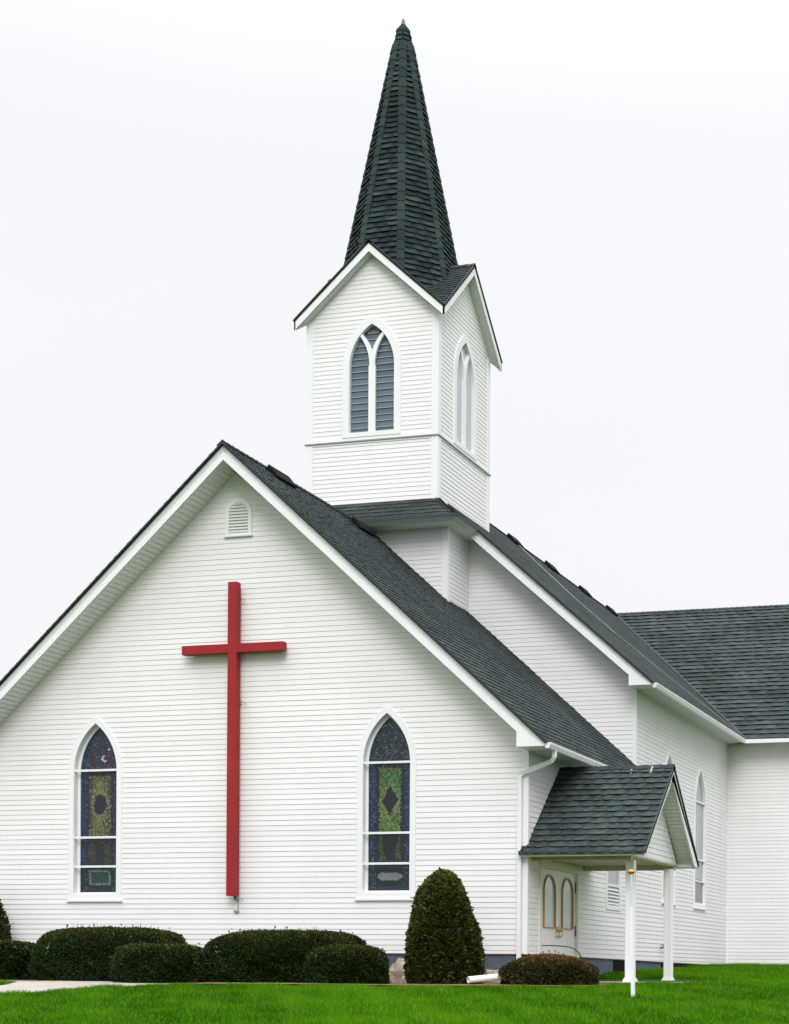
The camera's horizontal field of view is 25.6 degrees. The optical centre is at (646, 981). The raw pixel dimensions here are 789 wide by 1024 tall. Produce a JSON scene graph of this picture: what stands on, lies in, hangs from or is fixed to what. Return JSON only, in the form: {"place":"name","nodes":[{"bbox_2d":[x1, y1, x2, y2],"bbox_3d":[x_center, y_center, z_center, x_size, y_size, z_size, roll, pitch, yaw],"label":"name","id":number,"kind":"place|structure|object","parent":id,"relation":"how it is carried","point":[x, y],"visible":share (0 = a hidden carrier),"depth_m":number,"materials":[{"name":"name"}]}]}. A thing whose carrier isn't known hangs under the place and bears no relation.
{"place":"outdoors","nodes":[
{"label":"outdoors","id":0,"kind":"place"},
{"bbox_2d":[0,980,159,992],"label":"path","id":1,"kind":"structure","parent":0,"point":[34,985],"depth_m":34.06,"materials":[{"name":"concrete"}]},
{"bbox_2d":[9,980,604,985],"bbox_3d":[-9.475,0.013,36.332,18.600,0.053,3.820,1,0,15],"label":"planting bed","id":2,"kind":"object","parent":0,"point":[359,984],"visible":0.29,"depth_m":33.99,"materials":[{"name":"brown soil"}]},
{"bbox_2d":[0,899,13,947],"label":"cone bush","id":3,"kind":"object","parent":2,"relation":"on","point":[5,929],"visible":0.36,"depth_m":38.80,"materials":[{"name":"green plant"}]},
{"bbox_2d":[0,936,44,979],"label":"shrub","id":4,"kind":"object","parent":2,"relation":"on","point":[15,959],"visible":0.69,"depth_m":37.44,"materials":[{"name":"green plant"}]},
{"bbox_2d":[27,924,186,980],"bbox_3d":[-11.496,-0.583,36.886,3.814,1.364,2.318,1,0,15],"label":"shrub","id":5,"kind":"object","parent":2,"relation":"on","point":[81,953],"visible":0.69,"depth_m":36.10,"materials":[{"name":"green plant"}]},
{"bbox_2d":[109,941,207,984],"bbox_3d":[-10.130,-0.341,35.450,2.187,1.053,1.376,1,0,15],"label":"shrub","id":6,"kind":"object","parent":2,"relation":"on","point":[164,963],"visible":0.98,"depth_m":34.99,"materials":[{"name":"green plant"}]},
{"bbox_2d":[203,925,366,984],"bbox_3d":[-7.596,-0.495,35.827,3.923,1.384,2.292,1,0,15],"label":"shrub","id":7,"kind":"object","parent":2,"relation":"on","point":[259,955],"visible":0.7,"depth_m":34.99,"materials":[{"name":"green plant"}]},
{"bbox_2d":[302,941,389,985],"bbox_3d":[-6.020,-0.336,34.446,1.909,0.973,1.375,1,0,15],"label":"shrub","id":8,"kind":"object","parent":2,"relation":"on","point":[351,963],"visible":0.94,"depth_m":33.97,"materials":[{"name":"green plant"}]},
{"bbox_2d":[389,958,404,982],"bbox_3d":[-5.229,-0.121,36.160,0.580,0.767,0.331,1,0,15],"label":"rock","id":9,"kind":"object","parent":2,"relation":"on","point":[396,971],"visible":0.39,"depth_m":36.05,"materials":[{"name":"beige stone"}]},
{"bbox_2d":[400,974,406,982],"bbox_3d":[-4.997,0.003,35.783,0.447,0.325,0.311,1,0,15],"label":"rock","id":10,"kind":"object","parent":2,"relation":"on","point":[403,980],"visible":0.14,"depth_m":35.68,"materials":[{"name":"beige stone"}]},
{"bbox_2d":[403,867,485,985],"bbox_3d":[-4.178,-1.088,35.081,1.795,2.562,1.713,1,0,15],"label":"cone bush","id":11,"kind":"object","parent":2,"relation":"on","point":[443,940],"visible":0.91,"depth_m":34.60,"materials":[{"name":"green plant"}]},
{"bbox_2d":[467,973,511,982],"bbox_3d":[-3.127,-0.076,34.333,1.075,0.232,0.136,0,0,-33],"label":"drain pipe","id":12,"kind":"object","parent":2,"relation":"on","point":[482,978],"visible":0.83,"depth_m":34.18,"materials":[{"name":"white plastic"}]},
{"bbox_2d":[481,969,500,985],"bbox_3d":[-3.196,-0.035,35.509,0.680,0.436,0.466,1,0,15],"label":"rock","id":13,"kind":"object","parent":2,"relation":"on","point":[488,971],"visible":0.33,"depth_m":35.34,"materials":[{"name":"beige stone"}]},
{"bbox_2d":[497,950,600,986],"bbox_3d":[-1.934,-0.215,34.454,2.131,0.880,1.517,1,0,15],"label":"spreading shrub","id":14,"kind":"object","parent":2,"relation":"on","point":[548,969],"visible":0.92,"depth_m":34.00,"materials":[{"name":"green plant"}]},
{"bbox_2d":[0,962,788,1023],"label":"grass","id":15,"kind":"structure","parent":0,"point":[741,993],"depth_m":26.47,"materials":[{"name":"green plant"}]},
{"bbox_2d":[0,0,788,679],"label":"sky","id":16,"kind":"structure","parent":0,"point":[180,180],"materials":[{"name":"white"}]},
{"bbox_2d":[205,979,707,986],"bbox_3d":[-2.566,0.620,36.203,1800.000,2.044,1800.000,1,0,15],"label":"ground","id":17,"kind":"structure","parent":0,"point":[653,980],"depth_m":39.19,"materials":[{"name":"soil"}]},
{"bbox_2d":[0,19,788,981],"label":"church","id":18,"kind":"structure","parent":17,"relation":"on","point":[534,753],"depth_m":38.93,"materials":[{"name":"white wood"}]},
{"bbox_2d":[66,716,122,901],"bbox_3d":[-12.610,-3.947,39.019,1.442,4.249,0.240,1,0,15],"label":"window","id":19,"kind":"structure","parent":18,"relation":"in","point":[95,765],"depth_m":39.10,"materials":[{"name":"multicoloured glass"}]},
{"bbox_2d":[182,581,286,911],"bbox_3d":[-9.179,-5.200,37.842,2.495,7.320,0.282,1,0,15],"label":"wall cross","id":20,"kind":"object","parent":18,"relation":"attached to","point":[234,648],"depth_m":37.71,"materials":[{"name":"red paint"}]},
{"bbox_2d":[342,315,400,437],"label":"tower window","id":21,"kind":"structure","parent":18,"relation":"in","point":[371,372],"depth_m":44.67,"materials":[{"name":"white wood"}]},
{"bbox_2d":[355,706,415,900],"bbox_3d":[-5.646,-3.885,37.100,1.442,4.249,0.240,1,0,15],"label":"window","id":22,"kind":"structure","parent":18,"relation":"in","point":[386,761],"depth_m":37.18,"materials":[{"name":"multicoloured glass"}]},
{"bbox_2d":[453,335,476,460],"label":"tower window","id":23,"kind":"structure","parent":18,"relation":"in","point":[464,372],"depth_m":45.96,"materials":[{"name":"white wood"}]},
{"bbox_2d":[541,868,559,953],"bbox_3d":[-2.151,-1.274,37.648,0.139,2.414,1.266,1,0,15],"label":"door","id":24,"kind":"structure","parent":18,"relation":"in","point":[550,929],"depth_m":37.72,"materials":[{"name":"paint"}]},
{"bbox_2d":[557,871,575,956],"bbox_3d":[-1.809,-1.278,38.890,0.139,2.414,1.286,1,0,15],"label":"door","id":25,"kind":"structure","parent":18,"relation":"in","point":[566,881],"depth_m":38.86,"materials":[{"name":"paint"}]},
{"bbox_2d":[605,871,620,910],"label":"window","id":26,"kind":"structure","parent":18,"relation":"in","point":[613,878],"depth_m":42.45,"materials":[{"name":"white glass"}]},
{"bbox_2d":[661,751,676,905],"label":"window","id":27,"kind":"structure","parent":18,"relation":"in","point":[669,760],"depth_m":47.60,"materials":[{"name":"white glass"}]},
{"bbox_2d":[693,766,706,910],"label":"window","id":28,"kind":"structure","parent":18,"relation":"in","point":[699,902],"depth_m":51.36,"materials":[{"name":"white glass"}]},
{"bbox_2d":[599,982,630,983],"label":"porch slab","id":29,"kind":"structure","parent":17,"relation":"on","point":[613,982],"depth_m":35.81,"materials":[{"name":"concrete"}]},
{"bbox_2d":[600,981,691,982],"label":"porch paving","id":30,"kind":"structure","parent":29,"relation":"on","point":[629,982],"depth_m":38.05,"materials":[{"name":"concrete"}]},
{"bbox_2d":[542,945,582,959],"bbox_3d":[-1.712,-0.394,38.193,0.252,0.800,2.557,1,0,21],"label":"handrail","id":31,"kind":"object","parent":30,"relation":"on","point":[563,946],"visible":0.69,"depth_m":37.67,"materials":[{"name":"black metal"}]},
{"bbox_2d":[628,869,634,996],"bbox_3d":[-0.256,-0.750,28.405,0.145,2.250,0.132,1,0,15],"label":"marker post","id":32,"kind":"object","parent":17,"relation":"on","point":[632,945],"visible":0.95,"depth_m":28.38,"materials":[{"name":"plastic"}]}
]}

